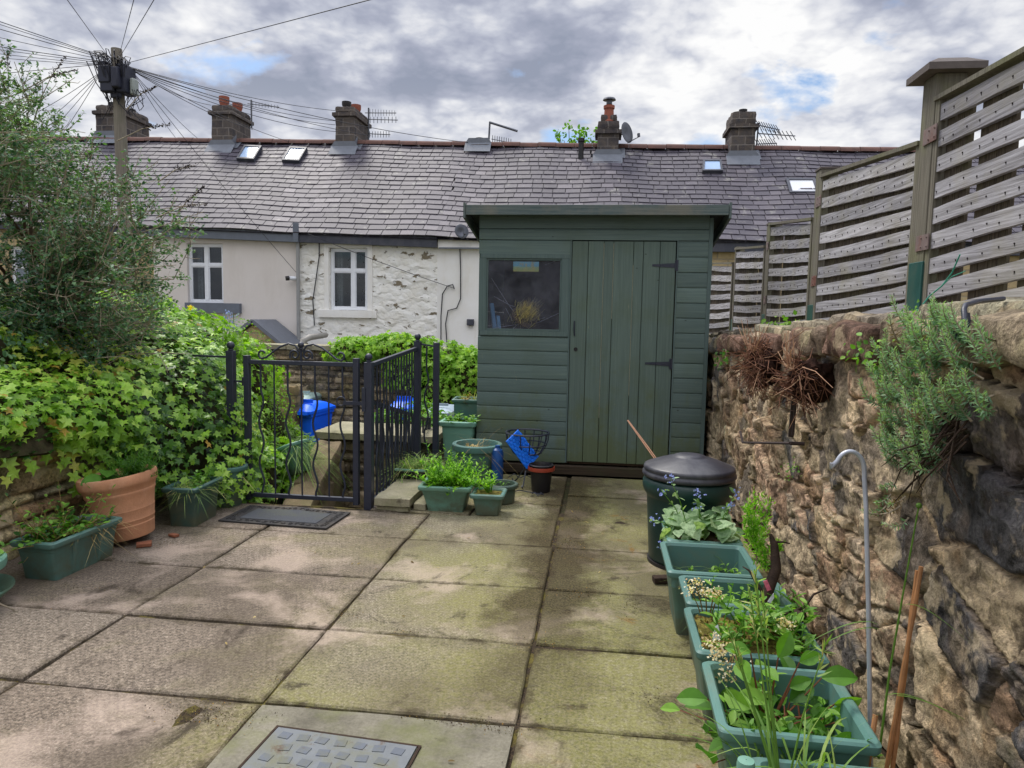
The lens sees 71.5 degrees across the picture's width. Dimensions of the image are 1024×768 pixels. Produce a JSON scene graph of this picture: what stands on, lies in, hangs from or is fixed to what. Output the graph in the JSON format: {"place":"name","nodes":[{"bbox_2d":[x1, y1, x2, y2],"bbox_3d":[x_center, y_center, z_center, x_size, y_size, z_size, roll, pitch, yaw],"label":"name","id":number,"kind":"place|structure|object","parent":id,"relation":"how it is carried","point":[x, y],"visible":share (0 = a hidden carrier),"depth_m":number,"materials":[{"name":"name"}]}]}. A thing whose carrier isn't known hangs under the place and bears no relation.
{"place":"outdoors","nodes":[
{"label":"outdoors","id":0,"kind":"place"},
{"bbox_2d":[0,102,213,293],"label":"terraced house","id":1,"kind":"structure","parent":0,"point":[168,154],"depth_m":18.19,"materials":[{"name":"stone"}]},
{"bbox_2d":[250,343,477,424],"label":"yard wall","id":2,"kind":"structure","parent":0,"point":[281,353],"depth_m":11.80,"materials":[{"name":"stone"}]},
{"bbox_2d":[320,330,477,411],"bbox_3d":[-1.644,-0.189,11.452,3.089,1.365,0.985,2,6,12],"label":"wall vine","id":3,"kind":"object","parent":2,"relation":"on","point":[458,373],"depth_m":11.19,"materials":[{"name":"green plant"}]},
{"bbox_2d":[0,474,898,767],"bbox_3d":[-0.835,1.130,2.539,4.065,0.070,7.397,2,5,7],"label":"patio","id":4,"kind":"structure","parent":0,"point":[468,608],"depth_m":2.99,"materials":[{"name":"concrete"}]},
{"bbox_2d":[0,573,14,597],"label":"pot saucer","id":5,"kind":"object","parent":4,"relation":"on","point":[7,583],"visible":1,"depth_m":3.31,"materials":[{"name":"green plastic"}]},
{"bbox_2d":[10,514,121,580],"bbox_3d":[-2.321,0.856,3.734,0.250,0.205,0.500,2,5,9],"label":"trough planter","id":6,"kind":"object","parent":4,"relation":"on","point":[57,560],"visible":0.75,"depth_m":3.59,"materials":[{"name":"green plastic"}]},
{"bbox_2d":[0,482,116,563],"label":"straggling weeds","id":7,"kind":"object","parent":6,"relation":"in","point":[38,532],"visible":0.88,"depth_m":3.62,"materials":[{"name":"green plant"}]},
{"bbox_2d":[75,465,157,542],"bbox_3d":[-2.292,0.697,4.144,0.420,0.415,0.421,2,5,7],"label":"terracotta pot","id":8,"kind":"object","parent":4,"relation":"on","point":[132,497],"visible":0.76,"depth_m":4.02,"materials":[{"name":"ceramic"}]},
{"bbox_2d":[80,470,119,500],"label":"broad leaf plant","id":9,"kind":"object","parent":8,"relation":"in","point":[108,474],"visible":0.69,"depth_m":3.99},
{"bbox_2d":[93,442,168,477],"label":"feathery plant","id":10,"kind":"object","parent":8,"relation":"in","point":[136,467],"visible":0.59,"depth_m":4.10,"materials":[{"name":"green plant"}]},
{"bbox_2d":[161,475,222,526],"bbox_3d":[-2.051,0.756,4.581,0.230,0.255,0.370,1,5,4],"label":"trough planter","id":11,"kind":"object","parent":4,"relation":"on","point":[192,513],"visible":0.84,"depth_m":4.45,"materials":[{"name":"green plastic"}]},
{"bbox_2d":[155,470,230,519],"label":"trough grass","id":12,"kind":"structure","parent":11,"relation":"in","point":[187,485],"depth_m":4.50,"materials":[{"name":"plant"}]},
{"bbox_2d":[207,461,247,507],"bbox_3d":[-1.986,0.705,4.973,0.270,0.285,0.270,2,5,7],"label":"round pot","id":13,"kind":"object","parent":4,"relation":"on","point":[235,498],"visible":0.46,"depth_m":4.90,"materials":[{"name":"green plastic"}]},
{"bbox_2d":[226,341,237,467],"bbox_3d":[-1.991,0.287,5.057,0.056,1.180,0.055,2,5,7],"label":"gate post","id":14,"kind":"object","parent":4,"relation":"on","point":[231,391],"visible":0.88,"depth_m":5.01,"materials":[{"name":"metal"}]},
{"bbox_2d":[234,342,366,504],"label":"iron gate","id":15,"kind":"structure","parent":14,"relation":"attached to","point":[356,403],"depth_m":4.98,"materials":[{"name":"metal"}]},
{"bbox_2d":[218,505,349,529],"bbox_3d":[-1.488,0.871,4.710,0.740,0.014,0.415,2,5,10],"label":"door mat","id":16,"kind":"object","parent":4,"relation":"on","point":[303,517],"depth_m":4.66,"materials":[{"name":"black rubber"}]},
{"bbox_2d":[15,488,683,751],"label":"dirt crumbs","id":17,"kind":"object","parent":4,"relation":"on","point":[397,635],"visible":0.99,"depth_m":2.48,"materials":[{"name":"soil"}]},
{"bbox_2d":[364,353,373,510],"bbox_3d":[-0.994,0.347,4.936,0.055,1.121,0.055,2,5,7],"label":"gate post","id":18,"kind":"object","parent":4,"relation":"on","point":[369,438],"visible":0.93,"depth_m":4.92,"materials":[{"name":"metal"}]},
{"bbox_2d":[374,479,422,511],"bbox_3d":[-0.784,0.799,5.225,0.258,0.104,0.698,2,5,7],"label":"flagstone","id":19,"kind":"object","parent":4,"relation":"on","point":[403,495],"visible":0.8,"depth_m":4.96,"materials":[{"name":"stone"}]},
{"bbox_2d":[373,334,439,497],"bbox_3d":[-0.888,0.230,5.542,0.200,1.225,1.176,3,6,18],"label":"iron railing","id":20,"kind":"object","parent":4,"relation":"on","point":[416,349],"visible":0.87,"depth_m":5.73,"materials":[{"name":"metal"}]},
{"bbox_2d":[394,458,440,479],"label":"trough planter","id":21,"kind":"object","parent":4,"relation":"on","point":[422,472],"visible":0.38,"depth_m":5.44,"materials":[{"name":"green plastic"}]},
{"bbox_2d":[378,449,446,492],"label":"long grass","id":22,"kind":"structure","parent":21,"relation":"in","point":[407,464],"depth_m":5.55,"materials":[{"name":"plant"}]},
{"bbox_2d":[418,476,476,511],"bbox_3d":[-0.450,0.780,5.018,0.370,0.185,0.340,2,5,5],"label":"square planter","id":23,"kind":"object","parent":4,"relation":"on","point":[437,498],"visible":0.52,"depth_m":4.89,"materials":[{"name":"green plastic"}]},
{"bbox_2d":[403,440,501,495],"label":"feathery plant","id":24,"kind":"object","parent":23,"relation":"in","point":[454,476],"visible":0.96,"depth_m":4.93,"materials":[{"name":"green plant"}]},
{"bbox_2d":[452,439,501,485],"bbox_3d":[-0.285,0.641,5.784,0.410,0.325,0.410,2,5,7],"label":"round pot","id":25,"kind":"object","parent":4,"relation":"on","point":[477,453],"visible":0.67,"depth_m":5.64,"materials":[{"name":"green plastic"}]},
{"bbox_2d":[470,487,506,515],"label":"square planter","id":26,"kind":"object","parent":4,"relation":"on","point":[489,503],"visible":0.93,"depth_m":4.83,"materials":[{"name":"green plastic"}]},
{"bbox_2d":[474,470,496,492],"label":"little fern","id":27,"kind":"object","parent":26,"relation":"in","point":[488,483],"visible":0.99,"depth_m":4.89,"materials":[{"name":"green plant"}]},
{"bbox_2d":[491,445,503,479],"bbox_3d":[-0.117,0.652,5.642,0.096,0.335,0.096,2,5,7],"label":"blue canister","id":28,"kind":"object","parent":4,"relation":"on","point":[496,456],"visible":0.69,"depth_m":5.60,"materials":[{"name":"plastic"}]},
{"bbox_2d":[490,479,517,504],"bbox_3d":[-0.074,0.792,5.204,0.240,0.140,0.240,2,5,7],"label":"round pot","id":29,"kind":"object","parent":4,"relation":"on","point":[511,487],"visible":0.41,"depth_m":5.14,"materials":[{"name":"green plastic"}]},
{"bbox_2d":[505,428,549,488],"bbox_3d":[0.120,0.599,5.708,0.359,0.435,0.359,2,5,7],"label":"wire basket","id":30,"kind":"object","parent":4,"relation":"on","point":[533,440],"visible":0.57,"depth_m":5.67,"materials":[{"name":"black paint"}]},
{"bbox_2d":[506,430,538,468],"bbox_3d":[0.081,0.512,5.578,0.277,0.304,0.080,0,5,-10],"label":"woven mat","id":31,"kind":"object","parent":30,"relation":"in","point":[523,456],"visible":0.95,"depth_m":5.56,"materials":[{"name":"blue plastic"}]},
{"bbox_2d":[528,461,554,492],"bbox_3d":[0.227,0.728,5.545,0.212,0.215,0.211,2,5,7],"label":"round pot","id":32,"kind":"object","parent":4,"relation":"on","point":[541,473],"visible":1,"depth_m":5.48,"materials":[{"name":"black plastic"}]},
{"bbox_2d":[642,452,736,569],"bbox_3d":[0.981,0.693,3.973,0.512,0.611,0.512,2,5,7],"label":"compost bin","id":33,"kind":"object","parent":4,"relation":"on","point":[713,479],"visible":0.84,"depth_m":3.80,"materials":[{"name":"plastic"}]},
{"bbox_2d":[661,520,742,545],"bbox_3d":[0.949,0.888,3.605,0.360,0.290,0.360,2,5,7],"label":"square planter","id":34,"kind":"object","parent":4,"relation":"on","point":[711,538],"visible":0.19,"depth_m":3.44,"materials":[{"name":"green plastic"}]},
{"bbox_2d":[649,474,743,548],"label":"heart leaf plant","id":35,"kind":"object","parent":34,"relation":"in","point":[694,523],"visible":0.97,"depth_m":3.53,"materials":[{"name":"green plant"}]},
{"bbox_2d":[660,541,762,634],"bbox_3d":[0.870,0.922,3.178,0.390,0.300,0.420,2,5,7],"label":"square planter","id":36,"kind":"object","parent":4,"relation":"on","point":[685,556],"visible":0.46,"depth_m":3.32,"materials":[{"name":"green plastic"}]},
{"bbox_2d":[678,575,790,666],"bbox_3d":[0.866,0.958,2.792,0.400,0.300,0.300,2,5,7],"label":"square planter","id":37,"kind":"object","parent":4,"relation":"on","point":[689,601],"visible":0.16,"depth_m":2.89,"materials":[{"name":"green plastic"}]},
{"bbox_2d":[692,576,790,605],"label":"leafy weed","id":38,"kind":"object","parent":37,"relation":"on","point":[746,595],"visible":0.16,"depth_m":2.81,"materials":[{"name":"green plant"}]},
{"bbox_2d":[740,487,827,622],"bbox_3d":[0.998,0.680,2.636,0.213,0.538,0.403,-1,6,-18],"label":"dwarf conifer","id":39,"kind":"object","parent":37,"relation":"in","point":[775,549],"visible":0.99,"depth_m":2.75,"materials":[{"name":"green plant"}]},
{"bbox_2d":[684,607,829,730],"bbox_3d":[0.810,0.991,2.433,0.410,0.300,0.370,2,5,7],"label":"square planter","id":40,"kind":"object","parent":4,"relation":"on","point":[699,653],"visible":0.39,"depth_m":2.36,"materials":[{"name":"green plastic"}]},
{"bbox_2d":[681,577,725,614],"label":"dried flowers","id":41,"kind":"object","parent":40,"relation":"in","point":[701,590],"visible":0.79,"depth_m":2.54,"materials":[{"name":"beige plant"}]},
{"bbox_2d":[695,614,808,656],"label":"moss","id":42,"kind":"object","parent":40,"relation":"in","point":[746,636],"visible":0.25,"depth_m":2.42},
{"bbox_2d":[700,582,820,655],"bbox_3d":[0.849,0.781,2.348,0.470,0.191,0.334,-1,6,-19],"label":"mossy weed","id":43,"kind":"object","parent":40,"relation":"in","point":[741,616],"visible":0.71,"depth_m":2.35,"materials":[{"name":"green plant"}]},
{"bbox_2d":[660,666,876,767],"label":"long grass","id":44,"kind":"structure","parent":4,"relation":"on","point":[820,760],"depth_m":1.79,"materials":[{"name":"plant"}]},
{"bbox_2d":[702,661,881,767],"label":"square planter","id":45,"kind":"object","parent":4,"relation":"on","point":[845,750],"visible":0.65,"depth_m":1.90,"materials":[{"name":"green plastic"}]},
{"bbox_2d":[700,630,750,686],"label":"dried flowers","id":46,"kind":"object","parent":45,"relation":"in","point":[721,645],"visible":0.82,"depth_m":2.17,"materials":[{"name":"beige plant"}]},
{"bbox_2d":[660,632,873,767],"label":"broad leaf weed","id":47,"kind":"object","parent":45,"relation":"in","point":[696,698],"visible":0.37,"depth_m":2.00,"materials":[{"name":"plant"}]},
{"bbox_2d":[701,666,882,760],"bbox_3d":[0.784,0.953,1.965,0.422,0.184,0.423,-2,6,-30],"label":"chickweed","id":48,"kind":"object","parent":45,"relation":"in","point":[782,721],"visible":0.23,"depth_m":1.98,"materials":[{"name":"green plant"}]},
{"bbox_2d":[752,757,872,767],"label":"square planter","id":49,"kind":"object","parent":4,"relation":"on","point":[763,761],"visible":0.54,"depth_m":1.75,"materials":[{"name":"green plastic"}]},
{"bbox_2d":[736,755,754,767],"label":"bottle cap","id":50,"kind":"object","parent":49,"relation":"on","point":[743,761],"visible":1,"depth_m":1.48,"materials":[{"name":"green plastic"}]},
{"bbox_2d":[723,565,835,767],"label":"grass stalks","id":51,"kind":"object","parent":49,"relation":"in","point":[772,724],"depth_m":1.76,"materials":[{"name":"plant"}]},
{"bbox_2d":[829,449,872,766],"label":"shepherd hook","id":52,"kind":"object","parent":4,"relation":"on","point":[837,460],"visible":0.94,"depth_m":1.97,"materials":[{"name":"grey metal"}]},
{"bbox_2d":[0,0,1023,151],"label":"sky","id":53,"kind":"structure","parent":0,"point":[823,72],"materials":[{"name":"grey"}]},
{"bbox_2d":[441,452,736,521],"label":"terrace","id":54,"kind":"structure","parent":0,"point":[564,503],"depth_m":6.23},
{"bbox_2d":[207,705,513,767],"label":"concrete surround","id":55,"kind":"object","parent":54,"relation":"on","point":[468,745],"visible":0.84,"depth_m":2.30,"materials":[{"name":"concrete"}]},
{"bbox_2d":[238,725,421,767],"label":"drain cover","id":56,"kind":"object","parent":55,"relation":"on","point":[278,746],"visible":1,"depth_m":2.18,"materials":[{"name":"metal"}]},
{"bbox_2d":[374,398,452,426],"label":"yard weeds","id":57,"kind":"object","parent":54,"relation":"on","point":[424,414],"visible":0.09,"depth_m":8.10,"materials":[{"name":"green plant"}]},
{"bbox_2d":[439,417,476,467],"bbox_3d":[-0.465,0.532,6.343,0.330,0.430,0.300,2,5,7],"label":"square planter","id":58,"kind":"object","parent":54,"relation":"on","point":[452,432],"visible":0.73,"depth_m":6.21,"materials":[{"name":"green plastic"}]},
{"bbox_2d":[443,410,479,422],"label":"planter greens","id":59,"kind":"object","parent":58,"relation":"in","point":[469,419],"visible":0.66,"depth_m":6.35,"materials":[{"name":"green plant"}]},
{"bbox_2d":[452,396,476,417],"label":"square planter","id":60,"kind":"object","parent":54,"relation":"on","point":[469,408],"visible":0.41,"depth_m":6.60,"materials":[{"name":"green plastic"}]},
{"bbox_2d":[463,202,731,477],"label":"garden shed","id":61,"kind":"structure","parent":54,"relation":"on","point":[602,356],"depth_m":6.05,"materials":[{"name":"wood"}]},
{"bbox_2d":[478,254,569,336],"bbox_3d":[0.101,-0.762,6.103,0.779,0.696,0.038,2,5,7],"label":"window","id":62,"kind":"structure","parent":61,"relation":"in","point":[564,259],"depth_m":6.09,"materials":[{"name":"green wood"}]},
{"bbox_2d":[507,296,543,328],"bbox_3d":[0.121,-0.598,6.164,0.340,0.359,0.347,2,5,7],"label":"straw broom","id":63,"kind":"object","parent":61,"relation":"in","point":[524,314],"visible":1,"depth_m":6.15,"materials":[{"name":"yellow plant"}]},
{"bbox_2d":[513,261,538,271],"bbox_3d":[0.120,-1.005,6.084,0.220,0.085,0.002,2,5,7],"label":"picture card","id":64,"kind":"object","parent":61,"relation":"attached to","point":[521,266],"visible":1,"depth_m":6.08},
{"bbox_2d":[567,241,678,463],"bbox_3d":[0.931,-0.255,6.034,0.883,1.883,0.038,2,5,7],"label":"door","id":65,"kind":"structure","parent":61,"relation":"in","point":[616,291],"depth_m":6.03,"materials":[{"name":"green wood"}]},
{"bbox_2d":[703,296,1023,767],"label":"rubble garden wall","id":66,"kind":"structure","parent":54,"relation":"on","point":[968,555],"depth_m":2.19,"materials":[{"name":"stone"}]},
{"bbox_2d":[717,320,782,405],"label":"dried plant","id":67,"kind":"object","parent":66,"relation":"attached to","point":[757,375],"visible":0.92,"depth_m":3.73,"materials":[{"name":"plant"}]},
{"bbox_2d":[739,431,804,445],"bbox_3d":[1.288,0.291,3.592,0.067,0.156,0.923,2,5,4],"label":"iron bracket","id":68,"kind":"object","parent":66,"relation":"attached to","point":[784,443],"visible":1,"depth_m":3.40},
{"bbox_2d":[788,399,796,436],"bbox_3d":[1.218,0.139,3.083,0.022,0.195,0.100,3,6,17],"label":"iron bracket","id":69,"kind":"object","parent":68,"relation":"attached to","point":[791,431],"visible":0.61,"depth_m":3.08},
{"bbox_2d":[755,330,834,430],"bbox_3d":[1.206,-0.010,2.958,0.352,0.425,0.353,5,7,34],"label":"dried plant","id":70,"kind":"object","parent":66,"relation":"attached to","point":[810,381],"visible":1,"depth_m":2.90,"materials":[{"name":"plant"}]},
{"bbox_2d":[840,332,894,371],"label":"wall weed","id":71,"kind":"object","parent":66,"relation":"attached to","point":[868,354],"depth_m":2.30,"materials":[{"name":"green plant"}]},
{"bbox_2d":[797,503,963,758],"bbox_3d":[1.024,0.656,1.857,0.551,0.686,0.118,3,6,18],"label":"flower stem","id":72,"kind":"object","parent":66,"relation":"attached to","point":[918,505],"visible":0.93,"depth_m":1.89,"materials":[{"name":"green plant"}]},
{"bbox_2d":[884,566,923,767],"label":"bamboo cane","id":73,"kind":"object","parent":66,"relation":"attached to","point":[891,740],"visible":0.98,"depth_m":1.91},
{"bbox_2d":[941,296,1005,344],"bbox_3d":[1.157,-0.163,1.803,0.319,0.129,0.085,-4,7,-43],"label":"iron hook","id":74,"kind":"object","parent":66,"relation":"attached to","point":[965,315],"visible":0.56,"depth_m":1.74,"materials":[{"name":"metal"}]},
{"bbox_2d":[858,293,1003,508],"bbox_3d":[1.073,0.070,1.888,0.108,0.628,0.694,2,5,7],"label":"sedum plant","id":75,"kind":"object","parent":74,"relation":"hanging from","point":[920,341],"visible":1,"depth_m":1.83,"materials":[{"name":"green plant"}]},
{"bbox_2d":[862,481,910,530],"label":"sedum sprig","id":76,"kind":"object","parent":75,"relation":"attached to","point":[883,509],"visible":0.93,"depth_m":2.08,"materials":[{"name":"plant"}]},
{"bbox_2d":[588,109,1023,321],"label":"terraced house","id":77,"kind":"structure","parent":0,"point":[759,187],"depth_m":16.12,"materials":[{"name":"stone"}]},
{"bbox_2d":[755,120,795,144],"bbox_3d":[6.339,-5.832,17.206,1.127,1.014,0.073,0,5,-8],"label":"tv aerial","id":78,"kind":"object","parent":77,"relation":"attached to","point":[766,133],"visible":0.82,"depth_m":17.16,"materials":[{"name":"metal"}]},
{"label":"garden bed","id":79,"kind":"structure","parent":0,"visible":0},
{"bbox_2d":[0,406,165,560],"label":"retaining wall","id":80,"kind":"structure","parent":79,"relation":"on","point":[28,491],"depth_m":3.97,"materials":[{"name":"stone"}]},
{"bbox_2d":[0,277,172,391],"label":"dark green bush","id":81,"kind":"object","parent":79,"relation":"on","point":[4,355],"visible":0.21,"depth_m":4.32,"materials":[{"name":"green plant"}]},
{"bbox_2d":[0,39,208,385],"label":"tall shrub","id":82,"kind":"object","parent":79,"relation":"on","point":[94,273],"visible":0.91,"depth_m":4.42,"materials":[{"name":"green plant"}]},
{"bbox_2d":[0,285,283,507],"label":"ivy","id":83,"kind":"object","parent":79,"relation":"on","point":[179,420],"visible":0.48,"depth_m":4.49,"materials":[{"name":"green plant"}]},
{"bbox_2d":[17,276,185,372],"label":"dry twigs","id":84,"kind":"object","parent":83,"relation":"on","point":[141,323],"visible":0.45,"depth_m":4.54,"materials":[{"name":"plant"}]},
{"bbox_2d":[96,289,291,413],"bbox_3d":[-3.119,-0.317,6.522,2.049,1.178,1.257,2,5,7],"label":"creeper","id":85,"kind":"object","parent":83,"relation":"on","point":[206,320],"visible":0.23,"depth_m":6.45,"materials":[{"name":"green plant"}]},
{"bbox_2d":[212,316,298,445],"bbox_3d":[-2.773,0.076,7.502,1.067,1.562,1.568,-2,6,-29],"label":"leaved hedge","id":86,"kind":"object","parent":79,"relation":"on","point":[268,421],"visible":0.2,"depth_m":7.55,"materials":[{"name":"green plant"}]},
{"bbox_2d":[243,435,299,504],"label":"bank plant","id":87,"kind":"object","parent":79,"relation":"on","point":[269,487],"visible":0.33,"depth_m":5.80,"materials":[{"name":"green plant"}]},
{"bbox_2d":[282,418,315,451],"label":"leafy plant","id":88,"kind":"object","parent":79,"relation":"on","point":[295,434],"depth_m":7.74,"materials":[{"name":"green plant"}]},
{"label":"ground","id":89,"kind":"structure","parent":0,"visible":0},
{"bbox_2d":[86,47,144,292],"bbox_3d":[-6.926,-2.275,12.679,0.920,7.221,0.556,3,6,17],"label":"utility pole","id":90,"kind":"object","parent":89,"relation":"on","point":[118,81],"visible":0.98,"depth_m":12.44,"materials":[{"name":"brown wood"}]},
{"bbox_2d":[129,0,368,62],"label":"overhead cable","id":91,"kind":"object","parent":90,"relation":"attached to","point":[262,27],"visible":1,"depth_m":7.88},
{"bbox_2d":[132,68,467,142],"bbox_3d":[-3.850,-5.773,15.241,7.942,0.248,0.013,-4,8,-44],"label":"overhead cable","id":92,"kind":"object","parent":90,"relation":"attached to","point":[289,110],"visible":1,"depth_m":14.51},
{"bbox_2d":[146,95,341,339],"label":"terraced house","id":93,"kind":"structure","parent":89,"relation":"on","point":[241,266],"depth_m":15.96,"materials":[{"name":"stone"}]},
{"bbox_2d":[185,244,241,312],"bbox_3d":[-6.629,-2.352,15.823,1.290,1.530,0.230,2,5,7],"label":"window","id":94,"kind":"structure","parent":93,"relation":"in","point":[209,305],"depth_m":15.86,"materials":[{"name":"white plastic"}]},
{"bbox_2d":[223,319,299,343],"bbox_3d":[-5.273,-0.137,15.283,1.750,2.494,1.050,2,5,7],"label":"lean to","id":95,"kind":"object","parent":89,"relation":"on","point":[274,330],"visible":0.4,"depth_m":14.80,"materials":[{"name":"stone"}]},
{"bbox_2d":[278,383,303,428],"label":"stone pillar","id":96,"kind":"structure","parent":89,"relation":"on","point":[295,392],"depth_m":10.38,"materials":[{"name":"stone"}]},
{"bbox_2d":[282,440,344,506],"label":"stair wall","id":97,"kind":"structure","parent":89,"relation":"on","point":[309,488],"depth_m":6.19,"materials":[{"name":"stone"}]},
{"bbox_2d":[276,439,311,476],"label":"hanging planter","id":98,"kind":"object","parent":97,"relation":"on","point":[292,464],"visible":0.64,"depth_m":6.03,"materials":[{"name":"green plastic"}]},
{"bbox_2d":[271,437,352,503],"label":"draping grass","id":99,"kind":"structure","parent":98,"relation":"in","point":[307,455],"depth_m":5.98,"materials":[{"name":"plant"}]},
{"bbox_2d":[297,399,335,443],"bbox_3d":[-3.065,0.769,10.885,0.458,1.122,0.878,2,6,13],"label":"wheelie bin","id":100,"kind":"object","parent":89,"relation":"on","point":[321,415],"visible":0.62,"depth_m":10.62,"materials":[{"name":"blue plastic"}]},
{"bbox_2d":[314,421,443,507],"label":"step wall","id":101,"kind":"structure","parent":89,"relation":"on","point":[335,432],"depth_m":6.92,"materials":[{"name":"stone"}]},
{"bbox_2d":[294,101,465,343],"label":"terraced house","id":102,"kind":"structure","parent":89,"relation":"on","point":[384,201],"depth_m":15.56,"materials":[{"name":"white paint"}]},
{"bbox_2d":[317,248,376,317],"bbox_3d":[-3.560,-2.190,15.451,1.322,1.504,0.225,2,5,7],"label":"window","id":103,"kind":"structure","parent":102,"relation":"in","point":[352,311],"depth_m":15.47,"materials":[{"name":"white plastic"}]},
{"bbox_2d":[435,97,624,347],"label":"terraced house","id":104,"kind":"structure","parent":89,"relation":"on","point":[518,173],"depth_m":16.27,"materials":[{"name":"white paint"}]},
{"bbox_2d":[621,122,639,142],"bbox_3d":[2.800,-6.106,17.274,0.617,0.512,0.436,2,5,7],"label":"satellite dish","id":105,"kind":"object","parent":104,"relation":"attached to","point":[627,133],"visible":0.91,"depth_m":17.32,"materials":[{"name":"metal"}]},
{"bbox_2d":[553,120,597,142],"bbox_3d":[1.757,-3.310,20.125,1.420,8.169,0.684,2,6,14],"label":"young tree","id":106,"kind":"object","parent":89,"relation":"on","point":[557,135],"visible":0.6,"depth_m":19.74,"materials":[{"name":"green plant"}]},
{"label":"garden steps","id":107,"kind":"structure","parent":89,"relation":"on","visible":0},
{"bbox_2d":[374,401,430,506],"bbox_3d":[-0.955,1.042,6.215,0.041,2.080,2.051,2,5,6],"label":"stair railing","id":108,"kind":"object","parent":107,"relation":"on","point":[423,419],"visible":0.21,"depth_m":5.71,"materials":[{"name":"metal"}]},
{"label":"neighbour ground","id":109,"kind":"structure","parent":0,"visible":0},
{"bbox_2d":[709,46,1023,333],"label":"trellis fence","id":110,"kind":"object","parent":109,"relation":"on","point":[871,239],"visible":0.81,"depth_m":3.29,"materials":[{"name":"grey wood"}]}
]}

